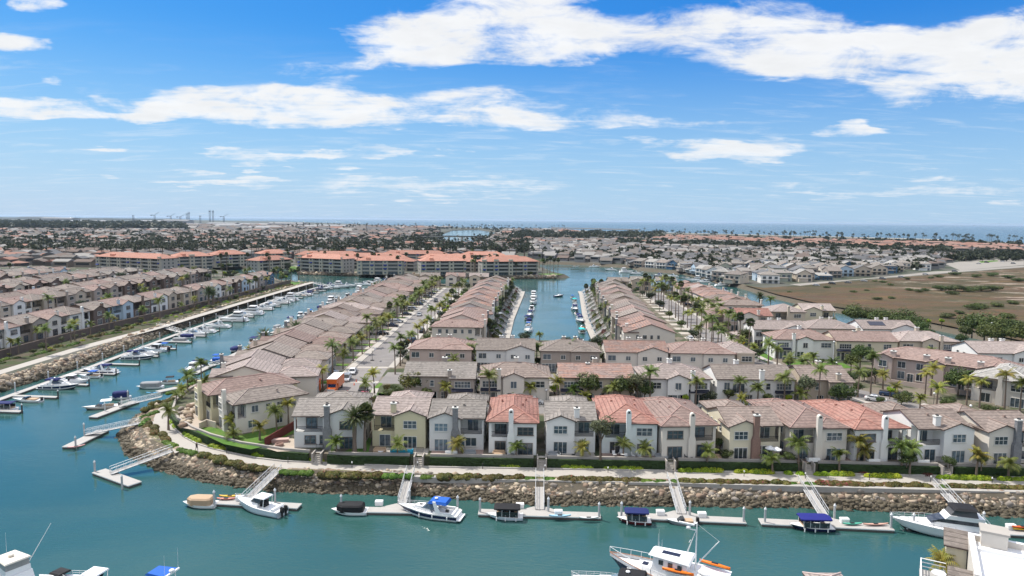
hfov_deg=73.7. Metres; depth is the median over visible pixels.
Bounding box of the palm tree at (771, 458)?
[758,450,783,473]
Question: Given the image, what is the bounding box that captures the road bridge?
[415,235,480,241]
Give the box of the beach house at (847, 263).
[842,261,851,265]
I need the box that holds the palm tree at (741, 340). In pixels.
[734,334,748,344]
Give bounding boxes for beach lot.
[946,259,1023,269]
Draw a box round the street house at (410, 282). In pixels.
[379,279,422,293]
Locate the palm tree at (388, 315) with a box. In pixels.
[383,313,394,330]
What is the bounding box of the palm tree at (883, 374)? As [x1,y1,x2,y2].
[875,368,890,389]
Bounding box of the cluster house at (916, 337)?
[892,326,959,350]
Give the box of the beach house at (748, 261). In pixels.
[744,260,754,267]
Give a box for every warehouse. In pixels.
[39,217,79,220]
[161,219,193,222]
[206,222,239,223]
[215,224,243,225]
[240,223,271,224]
[249,226,283,228]
[270,222,306,224]
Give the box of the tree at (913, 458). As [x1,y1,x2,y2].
[895,453,917,467]
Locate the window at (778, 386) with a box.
[776,384,791,390]
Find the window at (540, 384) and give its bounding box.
[531,381,544,387]
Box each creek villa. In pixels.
[701,306,737,330]
[732,308,773,330]
[761,304,806,320]
[792,303,835,320]
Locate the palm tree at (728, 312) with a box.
[722,309,735,335]
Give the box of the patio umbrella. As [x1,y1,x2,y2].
[773,446,781,452]
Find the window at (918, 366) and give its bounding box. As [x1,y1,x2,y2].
[916,363,922,370]
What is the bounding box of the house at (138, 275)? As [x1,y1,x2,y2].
[127,273,149,277]
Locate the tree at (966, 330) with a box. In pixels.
[958,325,972,340]
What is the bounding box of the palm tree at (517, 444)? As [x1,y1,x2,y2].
[507,439,525,454]
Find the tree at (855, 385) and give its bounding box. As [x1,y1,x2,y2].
[853,382,863,389]
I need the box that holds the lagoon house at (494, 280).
[477,278,507,283]
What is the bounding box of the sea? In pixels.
[0,216,1023,242]
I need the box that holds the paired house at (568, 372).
[555,357,634,399]
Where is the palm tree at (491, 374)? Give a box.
[477,366,498,404]
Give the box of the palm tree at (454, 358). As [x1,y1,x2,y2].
[448,353,459,360]
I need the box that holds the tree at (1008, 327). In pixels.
[999,319,1023,339]
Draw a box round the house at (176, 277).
[164,272,181,286]
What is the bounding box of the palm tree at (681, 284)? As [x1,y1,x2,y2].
[678,280,684,304]
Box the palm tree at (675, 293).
[672,291,678,317]
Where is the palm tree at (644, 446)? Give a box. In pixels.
[635,438,655,457]
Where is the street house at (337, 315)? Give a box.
[303,310,372,336]
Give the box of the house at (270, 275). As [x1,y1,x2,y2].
[257,270,273,284]
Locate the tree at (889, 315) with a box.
[877,309,895,319]
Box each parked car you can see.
[348,367,356,373]
[377,331,389,334]
[386,323,398,326]
[864,394,886,401]
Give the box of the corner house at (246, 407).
[218,383,308,432]
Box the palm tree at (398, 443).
[390,434,407,452]
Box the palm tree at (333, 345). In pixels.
[324,338,341,373]
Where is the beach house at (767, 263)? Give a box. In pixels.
[763,261,775,266]
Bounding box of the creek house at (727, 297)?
[714,294,747,305]
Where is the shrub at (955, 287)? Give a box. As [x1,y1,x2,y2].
[946,284,964,290]
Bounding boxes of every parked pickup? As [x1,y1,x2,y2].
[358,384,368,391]
[879,390,900,395]
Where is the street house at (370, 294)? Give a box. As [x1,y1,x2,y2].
[347,291,401,312]
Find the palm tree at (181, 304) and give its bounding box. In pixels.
[178,301,184,312]
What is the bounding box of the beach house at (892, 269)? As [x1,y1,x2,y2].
[876,263,897,273]
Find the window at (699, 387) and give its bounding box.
[695,383,707,389]
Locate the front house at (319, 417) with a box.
[291,390,373,449]
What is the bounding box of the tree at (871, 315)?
[865,307,890,318]
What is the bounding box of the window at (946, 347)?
[943,344,951,349]
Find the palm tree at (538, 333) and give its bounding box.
[535,331,543,340]
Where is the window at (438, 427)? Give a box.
[434,423,447,431]
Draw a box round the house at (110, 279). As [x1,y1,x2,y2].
[98,277,123,281]
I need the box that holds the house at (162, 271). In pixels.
[150,270,168,273]
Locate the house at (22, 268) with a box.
[11,267,35,270]
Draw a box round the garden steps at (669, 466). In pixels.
[665,457,675,471]
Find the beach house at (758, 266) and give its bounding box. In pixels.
[753,265,766,269]
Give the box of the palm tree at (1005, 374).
[994,367,1018,408]
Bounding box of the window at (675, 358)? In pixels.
[672,356,680,361]
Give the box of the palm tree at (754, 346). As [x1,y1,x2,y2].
[748,342,758,349]
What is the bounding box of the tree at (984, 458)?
[975,456,988,470]
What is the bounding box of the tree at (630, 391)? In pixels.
[628,382,637,395]
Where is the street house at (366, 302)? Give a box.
[335,297,391,319]
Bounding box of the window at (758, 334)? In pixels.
[755,332,762,336]
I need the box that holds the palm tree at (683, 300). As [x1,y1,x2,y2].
[680,294,687,319]
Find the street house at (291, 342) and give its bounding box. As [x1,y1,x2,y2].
[246,335,338,366]
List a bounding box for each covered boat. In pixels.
[110,390,130,399]
[137,381,163,388]
[171,337,188,340]
[178,334,195,338]
[183,494,218,508]
[210,357,219,362]
[230,346,237,352]
[331,501,368,515]
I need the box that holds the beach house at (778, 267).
[768,265,786,269]
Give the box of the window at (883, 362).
[878,359,886,366]
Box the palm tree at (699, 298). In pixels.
[693,296,702,315]
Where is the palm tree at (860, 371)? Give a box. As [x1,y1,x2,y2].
[852,362,871,397]
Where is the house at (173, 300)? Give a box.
[153,288,180,308]
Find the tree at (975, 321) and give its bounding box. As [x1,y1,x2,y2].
[964,311,1005,340]
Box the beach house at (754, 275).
[751,269,767,280]
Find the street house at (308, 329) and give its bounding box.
[271,323,352,351]
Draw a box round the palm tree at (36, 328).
[32,325,42,340]
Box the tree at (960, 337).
[955,333,968,341]
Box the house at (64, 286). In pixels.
[53,284,79,288]
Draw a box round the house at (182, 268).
[171,267,188,270]
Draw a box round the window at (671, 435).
[667,431,683,439]
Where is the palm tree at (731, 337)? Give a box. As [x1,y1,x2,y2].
[727,333,735,340]
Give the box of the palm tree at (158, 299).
[151,295,164,317]
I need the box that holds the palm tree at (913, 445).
[900,436,922,473]
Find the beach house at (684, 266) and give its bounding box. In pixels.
[676,262,698,271]
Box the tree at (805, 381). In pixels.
[798,374,817,399]
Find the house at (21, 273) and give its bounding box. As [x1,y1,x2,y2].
[6,271,29,278]
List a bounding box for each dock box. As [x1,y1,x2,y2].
[375,500,383,505]
[516,502,523,508]
[554,509,562,514]
[656,509,664,515]
[697,511,706,517]
[839,517,849,523]
[1005,523,1016,529]
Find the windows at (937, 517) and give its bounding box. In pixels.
[925,513,978,526]
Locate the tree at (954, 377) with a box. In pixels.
[943,366,973,395]
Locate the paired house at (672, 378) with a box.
[632,357,712,404]
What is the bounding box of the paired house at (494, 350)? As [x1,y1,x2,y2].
[475,334,535,369]
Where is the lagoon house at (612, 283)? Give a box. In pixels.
[595,281,626,297]
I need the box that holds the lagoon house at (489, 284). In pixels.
[472,282,502,287]
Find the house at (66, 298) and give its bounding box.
[39,290,75,307]
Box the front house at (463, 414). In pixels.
[427,393,489,450]
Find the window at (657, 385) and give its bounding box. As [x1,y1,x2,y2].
[651,382,660,388]
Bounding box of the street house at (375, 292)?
[351,289,403,303]
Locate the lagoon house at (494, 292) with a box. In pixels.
[463,290,501,300]
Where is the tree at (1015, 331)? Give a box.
[1006,321,1023,340]
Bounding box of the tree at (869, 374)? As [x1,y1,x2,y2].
[856,370,872,380]
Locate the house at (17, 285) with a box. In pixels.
[3,281,29,291]
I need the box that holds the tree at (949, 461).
[941,455,956,467]
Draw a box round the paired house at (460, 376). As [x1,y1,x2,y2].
[403,356,477,398]
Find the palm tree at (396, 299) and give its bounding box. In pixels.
[392,298,399,316]
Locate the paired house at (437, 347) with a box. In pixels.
[407,333,475,361]
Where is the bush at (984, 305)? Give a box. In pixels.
[973,302,989,308]
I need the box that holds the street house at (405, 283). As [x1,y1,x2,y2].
[375,281,421,287]
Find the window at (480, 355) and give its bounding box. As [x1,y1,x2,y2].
[478,353,486,358]
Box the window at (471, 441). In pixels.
[465,437,476,446]
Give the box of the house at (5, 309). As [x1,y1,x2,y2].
[0,301,11,317]
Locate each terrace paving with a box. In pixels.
[386,448,428,454]
[431,450,482,453]
[545,451,594,455]
[602,453,653,456]
[932,459,979,464]
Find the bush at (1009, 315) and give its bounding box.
[998,312,1015,318]
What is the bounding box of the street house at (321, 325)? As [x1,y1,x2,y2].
[284,318,360,348]
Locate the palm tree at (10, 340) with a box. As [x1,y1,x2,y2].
[5,337,14,352]
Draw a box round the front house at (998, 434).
[921,403,1023,463]
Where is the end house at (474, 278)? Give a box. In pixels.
[469,273,488,285]
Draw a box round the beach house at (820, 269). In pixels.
[817,266,832,272]
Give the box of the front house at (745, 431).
[699,399,783,458]
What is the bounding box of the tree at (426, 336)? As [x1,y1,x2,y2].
[423,334,430,338]
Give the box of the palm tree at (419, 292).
[415,290,422,305]
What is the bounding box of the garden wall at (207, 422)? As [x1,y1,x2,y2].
[199,419,215,428]
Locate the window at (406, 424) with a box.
[403,421,416,428]
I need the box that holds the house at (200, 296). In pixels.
[180,283,207,301]
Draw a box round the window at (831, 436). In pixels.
[826,432,842,440]
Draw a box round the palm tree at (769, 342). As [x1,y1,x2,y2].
[761,336,777,363]
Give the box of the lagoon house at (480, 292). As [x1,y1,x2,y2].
[462,290,498,296]
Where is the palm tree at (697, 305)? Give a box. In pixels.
[692,302,701,336]
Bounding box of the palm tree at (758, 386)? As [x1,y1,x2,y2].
[749,380,766,398]
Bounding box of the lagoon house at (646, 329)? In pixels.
[621,319,676,343]
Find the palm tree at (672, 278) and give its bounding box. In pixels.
[669,276,675,293]
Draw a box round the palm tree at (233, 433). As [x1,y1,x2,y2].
[223,426,242,439]
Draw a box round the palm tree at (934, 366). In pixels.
[922,360,944,395]
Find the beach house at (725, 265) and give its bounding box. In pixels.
[715,262,732,269]
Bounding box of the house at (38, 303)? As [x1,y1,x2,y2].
[21,293,55,311]
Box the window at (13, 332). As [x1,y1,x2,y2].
[11,329,17,334]
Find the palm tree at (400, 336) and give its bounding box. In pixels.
[394,332,407,341]
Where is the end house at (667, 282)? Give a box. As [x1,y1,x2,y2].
[653,277,676,290]
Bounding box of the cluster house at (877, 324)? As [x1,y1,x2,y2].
[846,317,919,332]
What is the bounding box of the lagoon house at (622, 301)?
[604,298,647,316]
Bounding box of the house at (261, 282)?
[246,272,265,286]
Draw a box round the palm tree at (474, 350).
[465,342,477,361]
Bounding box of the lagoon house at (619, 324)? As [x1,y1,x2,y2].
[615,315,666,339]
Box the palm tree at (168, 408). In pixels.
[159,400,179,429]
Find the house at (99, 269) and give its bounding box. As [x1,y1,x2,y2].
[89,268,108,270]
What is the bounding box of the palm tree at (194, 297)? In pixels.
[191,295,196,307]
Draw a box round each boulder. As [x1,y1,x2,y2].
[178,422,186,427]
[182,410,193,414]
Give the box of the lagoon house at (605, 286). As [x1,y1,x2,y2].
[596,285,631,290]
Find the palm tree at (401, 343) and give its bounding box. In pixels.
[397,340,404,365]
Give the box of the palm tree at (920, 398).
[912,392,927,407]
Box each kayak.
[217,497,234,499]
[219,495,234,496]
[549,514,570,516]
[579,516,598,518]
[662,567,693,575]
[700,559,729,569]
[843,522,861,524]
[863,523,887,524]
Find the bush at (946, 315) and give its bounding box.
[940,312,956,317]
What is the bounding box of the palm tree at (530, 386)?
[523,381,536,394]
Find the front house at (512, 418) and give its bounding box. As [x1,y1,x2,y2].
[486,394,539,454]
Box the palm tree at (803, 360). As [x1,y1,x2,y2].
[795,355,811,364]
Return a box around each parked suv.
[344,372,351,381]
[389,319,401,322]
[407,306,417,309]
[533,396,543,404]
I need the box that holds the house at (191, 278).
[175,271,195,284]
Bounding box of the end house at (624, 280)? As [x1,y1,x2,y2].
[606,277,629,286]
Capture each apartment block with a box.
[94,252,177,270]
[171,251,212,268]
[207,250,246,267]
[246,255,291,270]
[254,249,291,259]
[295,251,356,262]
[296,253,354,272]
[344,253,406,257]
[348,255,359,268]
[356,255,404,274]
[384,250,446,261]
[400,257,417,270]
[417,254,472,258]
[418,256,465,274]
[458,257,477,270]
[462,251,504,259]
[477,256,538,275]
[481,255,517,258]
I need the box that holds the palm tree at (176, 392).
[170,388,183,401]
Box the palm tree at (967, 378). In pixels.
[959,373,977,405]
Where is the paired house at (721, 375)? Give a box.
[702,359,796,403]
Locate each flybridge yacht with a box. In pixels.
[217,311,248,321]
[235,305,264,314]
[274,292,298,300]
[326,296,334,304]
[333,281,351,287]
[365,278,380,282]
[530,295,536,304]
[619,268,632,272]
[687,275,701,281]
[891,502,989,537]
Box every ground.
[0,266,282,349]
[127,287,1023,514]
[175,284,1023,471]
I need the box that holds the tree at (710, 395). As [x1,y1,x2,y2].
[700,390,717,400]
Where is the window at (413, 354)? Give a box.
[411,352,419,357]
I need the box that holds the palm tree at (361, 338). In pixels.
[355,334,367,353]
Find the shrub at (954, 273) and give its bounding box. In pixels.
[948,272,961,274]
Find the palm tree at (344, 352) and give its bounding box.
[336,346,349,368]
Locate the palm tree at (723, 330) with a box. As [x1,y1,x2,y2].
[716,326,729,341]
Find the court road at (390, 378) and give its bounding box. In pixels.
[379,372,556,384]
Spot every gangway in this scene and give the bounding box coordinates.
[84,417,140,435]
[109,444,172,474]
[119,392,161,406]
[158,323,182,332]
[242,464,280,497]
[398,465,414,502]
[495,317,507,327]
[535,468,543,509]
[589,314,599,323]
[594,324,607,334]
[667,472,685,513]
[798,475,828,514]
[932,478,964,502]
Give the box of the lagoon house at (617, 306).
[606,301,649,323]
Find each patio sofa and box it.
[373,447,385,451]
[463,449,475,453]
[493,450,504,453]
[548,451,560,454]
[654,453,667,458]
[708,454,721,457]
[805,457,819,461]
[866,459,879,461]
[914,460,929,462]
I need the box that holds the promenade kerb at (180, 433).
[166,415,1019,476]
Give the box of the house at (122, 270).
[112,268,131,274]
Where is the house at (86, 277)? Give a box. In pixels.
[69,273,94,281]
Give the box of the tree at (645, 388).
[634,379,654,396]
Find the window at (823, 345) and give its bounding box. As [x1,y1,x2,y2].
[821,343,831,347]
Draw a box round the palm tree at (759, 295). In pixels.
[755,291,765,302]
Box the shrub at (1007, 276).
[1001,275,1014,277]
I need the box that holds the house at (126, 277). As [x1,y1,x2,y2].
[114,275,137,279]
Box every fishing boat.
[60,374,87,383]
[62,566,108,575]
[141,343,169,351]
[185,361,203,372]
[235,492,288,517]
[258,302,275,306]
[296,312,303,317]
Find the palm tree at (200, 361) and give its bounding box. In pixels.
[192,357,209,379]
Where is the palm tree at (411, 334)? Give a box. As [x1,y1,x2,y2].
[405,330,417,343]
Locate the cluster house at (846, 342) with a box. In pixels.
[821,326,898,360]
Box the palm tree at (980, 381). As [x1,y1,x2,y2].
[970,376,989,407]
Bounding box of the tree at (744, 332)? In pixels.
[738,328,751,344]
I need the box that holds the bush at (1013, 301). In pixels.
[1006,300,1019,303]
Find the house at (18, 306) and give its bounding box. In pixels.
[0,296,32,315]
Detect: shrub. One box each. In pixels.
[0,357,10,361]
[34,350,47,354]
[53,344,63,347]
[66,342,78,345]
[94,332,106,336]
[121,325,133,330]
[138,418,150,426]
[139,410,159,418]
[140,402,168,412]
[141,420,152,427]
[147,397,175,405]
[149,424,159,435]
[157,431,171,440]
[161,440,178,447]
[176,447,198,455]
[182,431,190,436]
[187,435,201,442]
[197,451,227,459]
[207,443,225,449]
[212,456,244,467]
[234,461,248,470]
[248,463,267,472]
[251,452,262,456]
[278,469,292,473]
[283,469,314,476]
[316,470,333,479]
[325,470,361,480]
[347,471,382,480]
[370,473,395,479]
[386,473,414,479]
[420,474,433,479]
[436,472,472,481]
[472,473,488,480]
[487,473,525,481]
[501,465,519,466]
[524,476,537,479]
[543,476,555,479]
[557,475,613,482]
[560,464,581,468]
[567,475,581,480]
[576,465,593,468]
[586,476,642,483]
[603,466,628,468]
[621,465,643,469]
[640,478,652,483]
[653,479,665,483]
[678,467,708,472]
[678,477,733,485]
[700,467,723,472]
[713,478,770,484]
[733,469,759,473]
[749,468,774,474]
[770,479,791,484]
[783,470,792,474]
[795,471,804,475]
[804,481,816,485]
[813,471,840,476]
[814,479,860,486]
[831,470,854,476]
[848,481,902,486]
[863,473,894,477]
[877,472,901,478]
[884,481,923,487]
[911,481,932,487]
[935,474,950,479]
[946,284,964,290]
[946,483,1004,489]
[948,272,961,274]
[950,474,972,480]
[968,474,993,480]
[980,483,1023,489]
[986,272,997,275]
[996,476,1023,480]
[1001,275,1014,277]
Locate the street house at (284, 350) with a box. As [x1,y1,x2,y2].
[234,341,334,377]
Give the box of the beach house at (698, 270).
[695,265,713,275]
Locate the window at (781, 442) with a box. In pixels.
[780,439,783,450]
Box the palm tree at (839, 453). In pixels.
[829,446,851,470]
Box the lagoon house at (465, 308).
[440,306,488,329]
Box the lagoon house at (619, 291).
[598,289,634,306]
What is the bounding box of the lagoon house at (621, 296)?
[602,293,640,312]
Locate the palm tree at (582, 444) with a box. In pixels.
[573,439,590,456]
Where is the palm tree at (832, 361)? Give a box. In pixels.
[825,356,840,364]
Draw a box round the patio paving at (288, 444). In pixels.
[179,402,293,451]
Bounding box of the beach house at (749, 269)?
[736,267,754,278]
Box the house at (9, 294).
[0,291,24,297]
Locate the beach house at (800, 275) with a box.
[792,269,813,281]
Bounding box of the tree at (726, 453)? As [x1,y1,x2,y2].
[720,449,733,457]
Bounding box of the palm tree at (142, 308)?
[137,305,147,320]
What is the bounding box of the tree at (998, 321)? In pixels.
[978,313,1015,340]
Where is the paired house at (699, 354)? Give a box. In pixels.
[666,337,736,371]
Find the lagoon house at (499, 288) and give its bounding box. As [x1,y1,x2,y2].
[468,286,504,301]
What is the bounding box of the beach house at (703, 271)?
[700,266,711,276]
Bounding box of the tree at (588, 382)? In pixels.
[575,372,599,400]
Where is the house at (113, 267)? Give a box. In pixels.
[101,266,120,269]
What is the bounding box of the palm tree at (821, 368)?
[811,363,829,398]
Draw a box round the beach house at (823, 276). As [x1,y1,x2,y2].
[814,272,833,279]
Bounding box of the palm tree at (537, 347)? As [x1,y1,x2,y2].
[535,342,542,363]
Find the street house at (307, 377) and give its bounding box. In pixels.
[208,357,321,396]
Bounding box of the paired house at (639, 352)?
[601,336,669,372]
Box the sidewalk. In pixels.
[323,288,926,406]
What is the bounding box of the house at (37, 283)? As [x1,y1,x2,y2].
[20,279,48,289]
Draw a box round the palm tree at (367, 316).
[362,313,371,339]
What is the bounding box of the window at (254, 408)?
[251,405,258,412]
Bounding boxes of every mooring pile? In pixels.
[120,474,122,489]
[213,490,215,506]
[408,488,410,502]
[547,497,549,511]
[620,501,622,515]
[742,507,744,521]
[764,507,766,521]
[833,504,835,518]
[889,513,892,527]
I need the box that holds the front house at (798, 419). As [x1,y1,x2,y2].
[746,398,850,459]
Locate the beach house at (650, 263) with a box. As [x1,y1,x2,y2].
[644,259,658,267]
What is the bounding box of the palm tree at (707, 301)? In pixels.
[701,298,712,305]
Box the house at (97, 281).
[83,279,109,283]
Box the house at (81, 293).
[59,287,91,302]
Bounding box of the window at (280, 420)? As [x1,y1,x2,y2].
[276,416,282,422]
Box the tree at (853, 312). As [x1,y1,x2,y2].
[842,303,867,318]
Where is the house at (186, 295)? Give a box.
[169,286,195,304]
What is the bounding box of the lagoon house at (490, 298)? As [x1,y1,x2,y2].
[457,295,498,313]
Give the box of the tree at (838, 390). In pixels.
[828,382,858,400]
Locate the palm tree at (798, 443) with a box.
[784,432,811,470]
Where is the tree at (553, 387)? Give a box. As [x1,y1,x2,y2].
[549,384,558,395]
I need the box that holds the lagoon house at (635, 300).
[602,298,646,316]
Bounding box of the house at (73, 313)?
[53,306,91,330]
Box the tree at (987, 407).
[980,404,1000,409]
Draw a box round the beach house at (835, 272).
[822,267,841,277]
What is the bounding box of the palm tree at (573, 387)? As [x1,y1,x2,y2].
[565,383,578,394]
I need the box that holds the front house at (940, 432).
[860,401,977,462]
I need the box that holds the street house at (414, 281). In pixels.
[386,276,426,292]
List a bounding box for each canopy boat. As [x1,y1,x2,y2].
[0,401,18,409]
[248,336,257,343]
[487,503,522,521]
[578,327,585,333]
[617,507,651,525]
[789,513,835,532]
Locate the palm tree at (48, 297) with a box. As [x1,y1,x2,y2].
[42,293,54,308]
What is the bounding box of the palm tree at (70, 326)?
[64,323,76,342]
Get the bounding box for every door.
[38,332,42,339]
[53,328,57,335]
[195,405,197,416]
[206,409,209,419]
[219,415,221,427]
[241,405,244,416]
[306,417,316,428]
[328,365,331,376]
[340,437,352,448]
[379,434,390,445]
[381,416,391,426]
[403,436,416,447]
[434,439,447,450]
[467,419,478,430]
[477,362,493,369]
[495,424,506,433]
[495,441,505,452]
[518,443,532,454]
[542,363,556,371]
[553,441,566,453]
[578,422,589,432]
[578,440,588,451]
[608,424,619,434]
[609,441,619,453]
[636,443,651,455]
[667,446,681,458]
[695,427,704,436]
[696,444,706,456]
[733,383,744,391]
[733,447,747,458]
[754,340,762,345]
[760,427,769,437]
[761,445,772,457]
[793,429,803,439]
[797,447,808,458]
[826,448,840,459]
[859,450,874,460]
[887,448,897,459]
[888,430,891,439]
[907,373,913,381]
[916,430,927,441]
[923,449,935,460]
[951,450,964,462]
[981,392,990,402]
[982,379,993,388]
[992,453,1006,463]
[1010,397,1023,408]
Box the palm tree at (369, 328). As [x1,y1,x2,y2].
[362,323,374,346]
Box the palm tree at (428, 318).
[423,314,431,331]
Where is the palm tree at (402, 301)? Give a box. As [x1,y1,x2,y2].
[398,299,407,317]
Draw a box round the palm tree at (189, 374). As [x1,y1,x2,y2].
[177,367,196,389]
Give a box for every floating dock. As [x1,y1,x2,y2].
[0,410,20,413]
[12,395,56,398]
[62,430,108,448]
[76,372,115,375]
[77,384,87,386]
[89,401,137,418]
[92,468,141,487]
[111,363,138,365]
[156,387,176,393]
[160,341,190,342]
[193,364,214,374]
[216,499,301,510]
[217,320,242,321]
[367,503,460,515]
[478,506,600,520]
[618,510,746,525]
[758,518,894,532]
[904,528,1023,537]
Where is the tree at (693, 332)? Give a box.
[688,329,701,338]
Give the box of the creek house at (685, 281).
[673,280,699,291]
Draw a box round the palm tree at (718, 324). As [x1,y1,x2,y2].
[714,322,726,342]
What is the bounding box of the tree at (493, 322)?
[487,319,496,334]
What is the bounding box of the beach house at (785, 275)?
[769,269,791,281]
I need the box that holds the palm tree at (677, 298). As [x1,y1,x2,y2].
[674,295,681,320]
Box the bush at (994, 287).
[987,285,1003,290]
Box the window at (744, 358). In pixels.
[741,356,751,361]
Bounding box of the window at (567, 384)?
[564,381,579,387]
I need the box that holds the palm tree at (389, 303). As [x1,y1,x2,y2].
[386,301,393,320]
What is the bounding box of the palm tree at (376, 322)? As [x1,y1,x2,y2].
[369,316,381,340]
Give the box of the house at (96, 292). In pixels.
[80,284,106,300]
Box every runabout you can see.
[13,396,43,402]
[39,567,70,575]
[78,370,103,377]
[82,398,119,409]
[160,342,171,347]
[161,376,179,384]
[667,515,698,525]
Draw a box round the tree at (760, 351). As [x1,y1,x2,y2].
[755,347,766,361]
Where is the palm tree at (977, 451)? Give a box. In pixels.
[969,444,993,474]
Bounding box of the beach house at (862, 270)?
[853,265,871,276]
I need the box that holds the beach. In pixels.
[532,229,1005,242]
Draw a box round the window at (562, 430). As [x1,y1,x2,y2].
[553,426,567,434]
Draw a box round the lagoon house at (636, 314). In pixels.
[616,311,666,324]
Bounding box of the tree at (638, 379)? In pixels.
[626,371,649,397]
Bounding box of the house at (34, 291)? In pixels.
[14,288,45,294]
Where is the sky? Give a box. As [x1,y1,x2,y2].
[0,0,1023,225]
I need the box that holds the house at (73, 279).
[57,275,80,283]
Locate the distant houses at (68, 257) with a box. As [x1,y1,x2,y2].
[0,223,1023,269]
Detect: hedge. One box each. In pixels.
[169,398,308,460]
[327,454,409,464]
[430,457,533,467]
[547,459,664,469]
[678,461,797,471]
[818,463,939,474]
[953,466,1023,476]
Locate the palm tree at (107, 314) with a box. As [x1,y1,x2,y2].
[102,311,114,328]
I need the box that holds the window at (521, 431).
[517,427,533,435]
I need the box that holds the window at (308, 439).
[304,435,315,444]
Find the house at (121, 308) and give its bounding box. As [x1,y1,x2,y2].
[97,297,133,320]
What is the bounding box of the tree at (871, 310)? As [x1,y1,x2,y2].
[859,306,877,318]
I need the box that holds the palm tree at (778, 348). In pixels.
[770,344,783,363]
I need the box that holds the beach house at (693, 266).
[689,263,707,273]
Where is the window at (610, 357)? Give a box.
[607,355,615,360]
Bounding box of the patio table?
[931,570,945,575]
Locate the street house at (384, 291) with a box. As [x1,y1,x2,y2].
[360,287,409,306]
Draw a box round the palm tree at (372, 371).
[364,366,381,392]
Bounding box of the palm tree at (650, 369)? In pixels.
[641,364,659,396]
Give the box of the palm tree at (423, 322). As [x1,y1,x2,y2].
[418,319,429,333]
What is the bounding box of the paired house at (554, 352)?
[539,335,601,371]
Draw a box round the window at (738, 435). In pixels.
[734,431,748,439]
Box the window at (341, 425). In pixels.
[339,421,351,429]
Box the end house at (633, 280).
[629,276,650,289]
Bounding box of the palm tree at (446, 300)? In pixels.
[442,296,449,307]
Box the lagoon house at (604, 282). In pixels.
[595,279,625,291]
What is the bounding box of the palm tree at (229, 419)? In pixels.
[222,412,235,426]
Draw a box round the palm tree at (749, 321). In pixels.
[746,318,755,348]
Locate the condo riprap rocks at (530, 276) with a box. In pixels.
[288,266,556,278]
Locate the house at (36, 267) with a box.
[27,266,47,269]
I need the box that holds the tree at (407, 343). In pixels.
[396,339,410,349]
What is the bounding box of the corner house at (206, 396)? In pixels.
[194,372,299,422]
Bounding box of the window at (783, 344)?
[777,342,788,347]
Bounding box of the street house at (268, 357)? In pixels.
[219,349,321,376]
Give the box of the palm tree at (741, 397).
[736,391,748,403]
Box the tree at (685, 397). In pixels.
[682,394,688,399]
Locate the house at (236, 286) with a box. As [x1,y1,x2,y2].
[218,277,241,293]
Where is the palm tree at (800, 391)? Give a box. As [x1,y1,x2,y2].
[792,384,810,399]
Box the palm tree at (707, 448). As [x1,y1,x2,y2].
[699,441,718,461]
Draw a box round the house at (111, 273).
[96,270,117,277]
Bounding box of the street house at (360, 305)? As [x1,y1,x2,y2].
[318,302,384,310]
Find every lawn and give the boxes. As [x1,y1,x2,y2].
[196,291,860,451]
[287,266,560,284]
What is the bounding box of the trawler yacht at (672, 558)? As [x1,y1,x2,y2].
[610,521,731,575]
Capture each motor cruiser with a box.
[36,377,78,389]
[81,363,118,372]
[119,350,153,359]
[127,347,161,354]
[181,328,210,335]
[186,325,216,332]
[203,320,231,327]
[241,310,256,316]
[257,304,273,308]
[260,301,281,305]
[270,298,290,302]
[273,296,293,301]
[285,316,294,322]
[295,290,310,294]
[314,285,329,289]
[329,284,341,288]
[354,281,369,285]
[397,496,464,521]
[524,324,532,332]
[527,310,533,316]
[571,304,577,310]
[572,568,646,575]
[576,315,583,322]
[697,279,710,282]
[713,282,728,285]
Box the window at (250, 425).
[248,419,256,428]
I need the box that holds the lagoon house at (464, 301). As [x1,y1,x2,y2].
[449,300,494,319]
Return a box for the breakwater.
[551,227,640,229]
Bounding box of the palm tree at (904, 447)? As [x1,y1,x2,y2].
[886,437,914,465]
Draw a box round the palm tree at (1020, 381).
[1011,375,1023,411]
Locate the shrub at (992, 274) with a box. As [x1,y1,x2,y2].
[986,272,997,275]
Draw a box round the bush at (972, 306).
[963,303,984,309]
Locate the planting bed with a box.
[0,282,307,369]
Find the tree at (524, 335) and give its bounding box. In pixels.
[518,332,530,337]
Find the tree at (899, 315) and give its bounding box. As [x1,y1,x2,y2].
[889,307,917,319]
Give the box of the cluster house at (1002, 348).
[951,338,1023,363]
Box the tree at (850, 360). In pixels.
[843,354,862,372]
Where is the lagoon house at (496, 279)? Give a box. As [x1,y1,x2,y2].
[477,279,508,286]
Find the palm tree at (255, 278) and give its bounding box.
[253,275,257,290]
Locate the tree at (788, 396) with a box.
[785,394,792,399]
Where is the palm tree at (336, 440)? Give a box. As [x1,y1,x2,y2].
[325,432,344,452]
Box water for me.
[0,216,1023,575]
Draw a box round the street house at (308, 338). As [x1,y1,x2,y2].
[260,328,347,360]
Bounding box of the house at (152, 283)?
[140,276,161,290]
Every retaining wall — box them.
[172,384,309,452]
[328,451,409,455]
[430,453,532,457]
[547,455,664,460]
[678,457,796,462]
[817,460,938,465]
[952,463,1023,467]
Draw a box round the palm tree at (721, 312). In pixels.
[717,310,725,328]
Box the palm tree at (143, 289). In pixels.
[140,287,148,291]
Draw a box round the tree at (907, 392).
[902,390,914,398]
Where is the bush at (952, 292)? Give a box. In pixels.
[945,291,959,294]
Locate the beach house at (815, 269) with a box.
[802,265,818,271]
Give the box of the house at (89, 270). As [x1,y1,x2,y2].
[76,269,97,272]
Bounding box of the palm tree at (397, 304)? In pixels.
[392,301,402,318]
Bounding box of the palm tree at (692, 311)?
[687,309,695,328]
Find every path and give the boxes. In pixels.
[0,282,313,373]
[152,421,289,469]
[154,395,1023,484]
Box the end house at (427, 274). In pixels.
[419,272,440,285]
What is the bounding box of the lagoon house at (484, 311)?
[446,307,493,329]
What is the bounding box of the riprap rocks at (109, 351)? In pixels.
[0,282,312,392]

